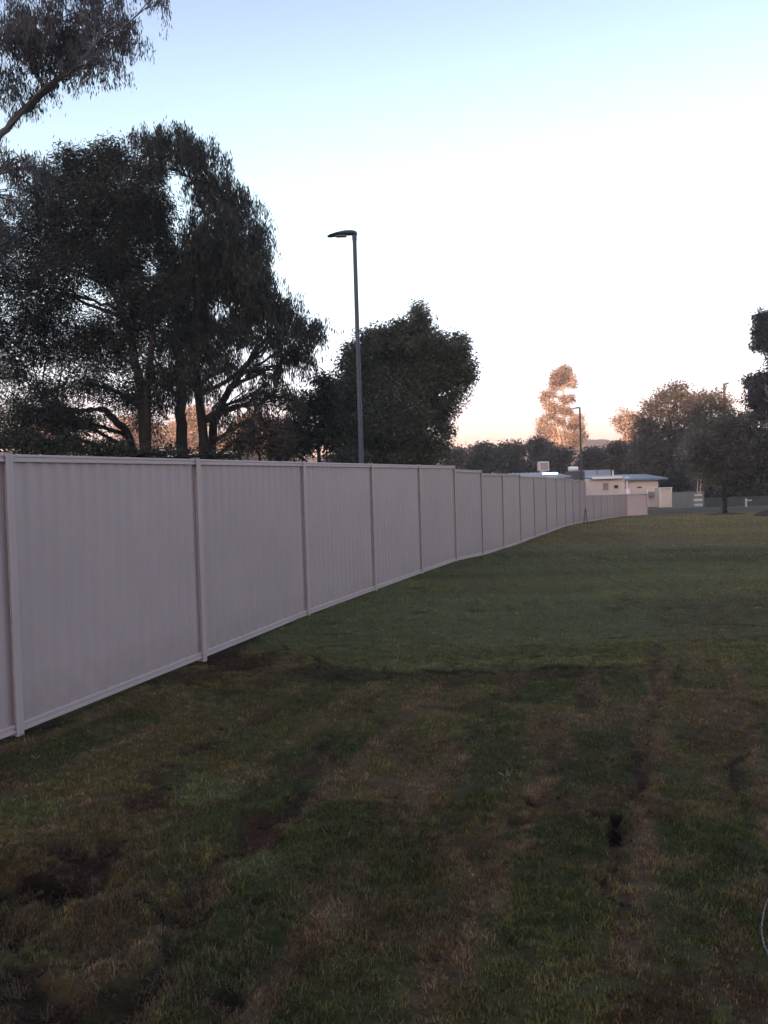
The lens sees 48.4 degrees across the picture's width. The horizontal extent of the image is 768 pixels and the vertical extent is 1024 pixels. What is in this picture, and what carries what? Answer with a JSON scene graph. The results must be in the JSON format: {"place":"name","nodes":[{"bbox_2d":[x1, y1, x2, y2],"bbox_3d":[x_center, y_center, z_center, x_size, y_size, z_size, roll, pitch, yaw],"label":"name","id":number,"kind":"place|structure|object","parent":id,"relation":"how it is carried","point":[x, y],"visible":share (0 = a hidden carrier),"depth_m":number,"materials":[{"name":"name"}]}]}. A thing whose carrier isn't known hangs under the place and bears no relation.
{"place":"outdoors","nodes":[
{"label":"outdoors","id":0,"kind":"place"},
{"bbox_2d":[0,358,16,429],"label":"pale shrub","id":1,"kind":"object","parent":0,"point":[5,380],"visible":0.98,"depth_m":19.04,"materials":[{"name":"green plant"}]},
{"bbox_2d":[0,493,767,1023],"bbox_3d":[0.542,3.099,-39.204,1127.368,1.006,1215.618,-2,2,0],"label":"lawn","id":2,"kind":"structure","parent":0,"point":[64,985],"depth_m":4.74,"materials":[{"name":"plant"}]},
{"bbox_2d":[32,414,87,455],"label":"sunlit tree","id":3,"kind":"object","parent":2,"relation":"on","point":[67,452],"visible":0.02,"depth_m":117.56,"materials":[{"name":"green plant"}]},
{"bbox_2d":[0,0,171,276],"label":"gum tree","id":4,"kind":"object","parent":2,"relation":"on","point":[70,54],"visible":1,"depth_m":13.32,"materials":[{"name":"green plant"}]},
{"bbox_2d":[0,130,190,457],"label":"dark tree","id":5,"kind":"object","parent":2,"relation":"on","point":[80,208],"visible":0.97,"depth_m":24.49,"materials":[{"name":"green plant"}]},
{"bbox_2d":[0,422,249,459],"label":"shrub","id":6,"kind":"object","parent":2,"relation":"on","point":[29,440],"visible":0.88,"depth_m":18.88,"materials":[{"name":"green plant"}]},
{"bbox_2d":[104,412,171,456],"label":"sunlit tree","id":7,"kind":"object","parent":2,"relation":"on","point":[136,437],"visible":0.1,"depth_m":118.37,"materials":[{"name":"orange plant"}]},
{"bbox_2d":[157,403,224,451],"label":"sunlit tree","id":8,"kind":"object","parent":2,"relation":"on","point":[192,434],"visible":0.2,"depth_m":118.68,"materials":[{"name":"orange plant"}]},
{"bbox_2d":[161,451,254,460],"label":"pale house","id":9,"kind":"structure","parent":2,"relation":"on","point":[251,459],"depth_m":45.31,"materials":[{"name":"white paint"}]},
{"bbox_2d":[117,115,343,459],"bbox_3d":[-4.614,-5.456,25.719,6.908,13.273,3.932,-2,2,0],"label":"weeping tree","id":10,"kind":"object","parent":2,"relation":"on","point":[223,260],"visible":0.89,"depth_m":25.13,"materials":[{"name":"green plant"}]},
{"bbox_2d":[219,411,287,461],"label":"sunlit tree","id":11,"kind":"object","parent":2,"relation":"on","point":[256,457],"visible":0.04,"depth_m":118.08,"materials":[{"name":"orange plant"}]},
{"bbox_2d":[211,407,304,460],"bbox_3d":[-3.064,-0.692,21.032,2.310,3.754,1.732,-2,2,0],"label":"brown shrub","id":12,"kind":"object","parent":2,"relation":"on","point":[252,441],"visible":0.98,"depth_m":20.81,"materials":[{"name":"green plant"}]},
{"bbox_2d":[0,452,586,738],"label":"metal fence","id":13,"kind":"object","parent":2,"relation":"on","point":[118,574],"visible":0.97,"depth_m":8.10,"materials":[{"name":"metal"}]},
{"bbox_2d":[261,366,353,461],"bbox_3d":[-2.564,-1.951,29.048,3.371,5.936,2.342,-2,2,-13],"label":"dark bush","id":14,"kind":"object","parent":2,"relation":"on","point":[328,435],"visible":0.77,"depth_m":28.79,"materials":[{"name":"green plant"}]},
{"bbox_2d":[327,230,363,463],"bbox_3d":[-0.716,-2.337,17.541,0.680,6.815,0.260,-2,2,0],"label":"street lamp","id":15,"kind":"object","parent":2,"relation":"on","point":[345,234],"visible":0.71,"depth_m":17.47,"materials":[{"name":"metal"}]},
{"bbox_2d":[0,645,760,1023],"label":"soil crumbs","id":16,"kind":"object","parent":2,"relation":"on","point":[280,839],"visible":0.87,"depth_m":3.91,"materials":[{"name":"brown soil"}]},
{"bbox_2d":[317,296,483,465],"bbox_3d":[0.498,-3.689,33.200,6.686,9.177,4.167,-2,2,0],"label":"broad tree","id":17,"kind":"object","parent":2,"relation":"on","point":[413,368],"visible":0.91,"depth_m":32.19,"materials":[{"name":"green plant"}]},
{"bbox_2d":[440,443,474,469],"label":"distant tree","id":18,"kind":"object","parent":2,"relation":"on","point":[458,462],"visible":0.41,"depth_m":87.27,"materials":[{"name":"green plant"}]},
{"bbox_2d":[462,440,510,473],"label":"distant tree","id":19,"kind":"object","parent":2,"relation":"on","point":[486,458],"visible":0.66,"depth_m":90.86,"materials":[{"name":"green plant"}]},
{"bbox_2d":[492,438,538,473],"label":"distant tree","id":20,"kind":"object","parent":2,"relation":"on","point":[515,450],"visible":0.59,"depth_m":94.91,"materials":[{"name":"green plant"}]},
{"bbox_2d":[521,432,558,471],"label":"distant tree","id":21,"kind":"object","parent":2,"relation":"on","point":[537,450],"visible":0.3,"depth_m":98.93,"materials":[{"name":"green plant"}]},
{"bbox_2d":[508,461,584,480],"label":"long house","id":22,"kind":"structure","parent":2,"relation":"on","point":[543,469],"depth_m":66.54,"materials":[{"name":"white metal"}]},
{"bbox_2d":[533,444,578,477],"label":"distant tree","id":23,"kind":"object","parent":2,"relation":"on","point":[559,459],"visible":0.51,"depth_m":95.00,"materials":[{"name":"green plant"}]},
{"bbox_2d":[533,363,590,450],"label":"sunlit gum","id":24,"kind":"object","parent":2,"relation":"on","point":[564,376],"visible":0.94,"depth_m":111.28,"materials":[{"name":"orange plant"}]},
{"bbox_2d":[569,445,611,471],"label":"distant tree","id":25,"kind":"object","parent":2,"relation":"on","point":[590,458],"visible":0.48,"depth_m":96.98,"materials":[{"name":"green plant"}]},
{"bbox_2d":[578,470,610,479],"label":"back house","id":26,"kind":"structure","parent":2,"relation":"on","point":[596,472],"depth_m":87.30,"materials":[{"name":"grey metal"}]},
{"bbox_2d":[596,439,632,474],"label":"distant tree","id":27,"kind":"object","parent":2,"relation":"on","point":[616,450],"visible":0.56,"depth_m":92.98,"materials":[{"name":"green plant"}]},
{"bbox_2d":[586,493,647,521],"bbox_3d":[12.136,-0.276,45.741,1.036,1.529,11.979,-1,2,31],"label":"fence","id":28,"kind":"object","parent":2,"relation":"on","point":[599,507],"visible":0.89,"depth_m":47.74,"materials":[{"name":"metal"}]},
{"bbox_2d":[608,406,642,480],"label":"sunlit tree","id":29,"kind":"object","parent":2,"relation":"on","point":[622,422],"visible":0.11,"depth_m":118.22,"materials":[{"name":"orange plant"}]},
{"bbox_2d":[585,470,667,506],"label":"cream house","id":30,"kind":"structure","parent":2,"relation":"on","point":[607,484],"depth_m":74.07,"materials":[{"name":"white paint"}]},
{"bbox_2d":[602,482,608,490],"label":"window","id":31,"kind":"structure","parent":30,"relation":"in","point":[605,485],"depth_m":73.92,"materials":[{"name":"grey glass"}]},
{"bbox_2d":[613,484,618,488],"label":"window","id":32,"kind":"structure","parent":30,"relation":"in","point":[615,486],"depth_m":73.88,"materials":[{"name":"black glass"}]},
{"bbox_2d":[619,433,660,474],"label":"distant tree","id":33,"kind":"object","parent":2,"relation":"on","point":[627,467],"visible":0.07,"depth_m":87.26,"materials":[{"name":"green plant"}]},
{"bbox_2d":[655,487,671,507],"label":"cream shed","id":34,"kind":"structure","parent":2,"relation":"on","point":[663,496],"depth_m":71.52,"materials":[{"name":"white paint"}]},
{"bbox_2d":[624,378,708,493],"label":"park tree","id":35,"kind":"object","parent":2,"relation":"on","point":[665,435],"visible":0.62,"depth_m":82.95,"materials":[{"name":"green plant"}]},
{"bbox_2d":[658,467,698,491],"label":"tall bush","id":36,"kind":"object","parent":2,"relation":"on","point":[675,482],"visible":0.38,"depth_m":79.26,"materials":[{"name":"green plant"}]},
{"bbox_2d":[672,491,703,507],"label":"boundary fence","id":37,"kind":"object","parent":2,"relation":"on","point":[682,499],"visible":0.79,"depth_m":67.02,"materials":[{"name":"grey metal"}]},
{"bbox_2d":[692,472,701,503],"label":"slender sapling","id":38,"kind":"object","parent":2,"relation":"on","point":[697,487],"visible":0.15,"depth_m":65.95,"materials":[{"name":"brown plant"}]},
{"bbox_2d":[692,494,702,507],"bbox_3d":[23.819,-0.823,65.022,0.735,1.050,0.338,-2,2,0],"label":"pale stack","id":39,"kind":"object","parent":2,"relation":"on","point":[700,500],"visible":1,"depth_m":64.88,"materials":[{"name":"white plastic"}]},
{"bbox_2d":[688,474,729,497],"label":"tall bush","id":40,"kind":"object","parent":2,"relation":"on","point":[706,495],"visible":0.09,"depth_m":81.04,"materials":[{"name":"green plant"}]},
{"bbox_2d":[678,386,742,497],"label":"park tree","id":41,"kind":"object","parent":2,"relation":"on","point":[714,403],"visible":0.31,"depth_m":75.55,"materials":[{"name":"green plant"}]},
{"bbox_2d":[677,407,767,512],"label":"shade tree","id":42,"kind":"object","parent":2,"relation":"on","point":[744,452],"visible":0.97,"depth_m":46.31,"materials":[{"name":"green plant"}]},
{"bbox_2d":[703,512,745,514],"bbox_3d":[18.720,0.075,46.797,2.117,0.144,3.132,-2,2,0],"label":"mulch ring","id":43,"kind":"object","parent":2,"relation":"on","point":[727,513],"visible":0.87,"depth_m":46.12,"materials":[{"name":"brown soil"}]},
{"bbox_2d":[723,382,728,393],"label":"utility pole","id":44,"kind":"object","parent":2,"relation":"on","point":[724,387],"visible":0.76,"depth_m":85.64,"materials":[{"name":"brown wood"}]},
{"bbox_2d":[704,496,767,506],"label":"dark fence","id":45,"kind":"object","parent":2,"relation":"on","point":[732,501],"visible":0.81,"depth_m":68.02,"materials":[{"name":"grey metal"}]},
{"bbox_2d":[730,475,767,496],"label":"tall bush","id":46,"kind":"object","parent":2,"relation":"on","point":[751,493],"visible":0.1,"depth_m":79.47,"materials":[{"name":"green plant"}]},
{"bbox_2d":[736,305,767,427],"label":"leaning gum","id":47,"kind":"object","parent":2,"relation":"on","point":[755,385],"visible":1,"depth_m":37.68,"materials":[{"name":"green plant"}]},
{"bbox_2d":[752,510,767,515],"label":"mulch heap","id":48,"kind":"object","parent":2,"relation":"on","point":[764,513],"visible":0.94,"depth_m":41.76,"materials":[{"name":"brown soil"}]},
{"bbox_2d":[761,899,767,953],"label":"white cord","id":49,"kind":"object","parent":2,"relation":"on","point":[761,926],"visible":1,"depth_m":3.10,"materials":[{"name":"white plastic"}]},
{"bbox_2d":[0,0,767,456],"label":"sky","id":50,"kind":"structure","parent":0,"point":[583,184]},
{"bbox_2d":[283,439,686,473],"bbox_3d":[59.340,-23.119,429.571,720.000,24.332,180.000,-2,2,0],"label":"hills","id":51,"kind":"structure","parent":0,"point":[592,442],"depth_m":398.72,"materials":[{"name":"green plant"}]},
{"bbox_2d":[572,407,582,480],"bbox_3d":[13.113,-3.479,57.936,0.653,7.246,0.192,-2,2,0],"label":"street lamp","id":52,"kind":"object","parent":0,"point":[581,476],"visible":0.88,"depth_m":57.87,"materials":[{"name":"metal"}]},
{"bbox_2d":[635,488,647,493],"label":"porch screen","id":53,"kind":"object","parent":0,"point":[642,491],"visible":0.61,"depth_m":72.46,"materials":[{"name":"white plastic"}]},
{"bbox_2d":[648,507,767,512],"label":"road","id":54,"kind":"structure","parent":0,"point":[706,509],"depth_m":58.23,"materials":[{"name":"grey asphalt"}]}
]}

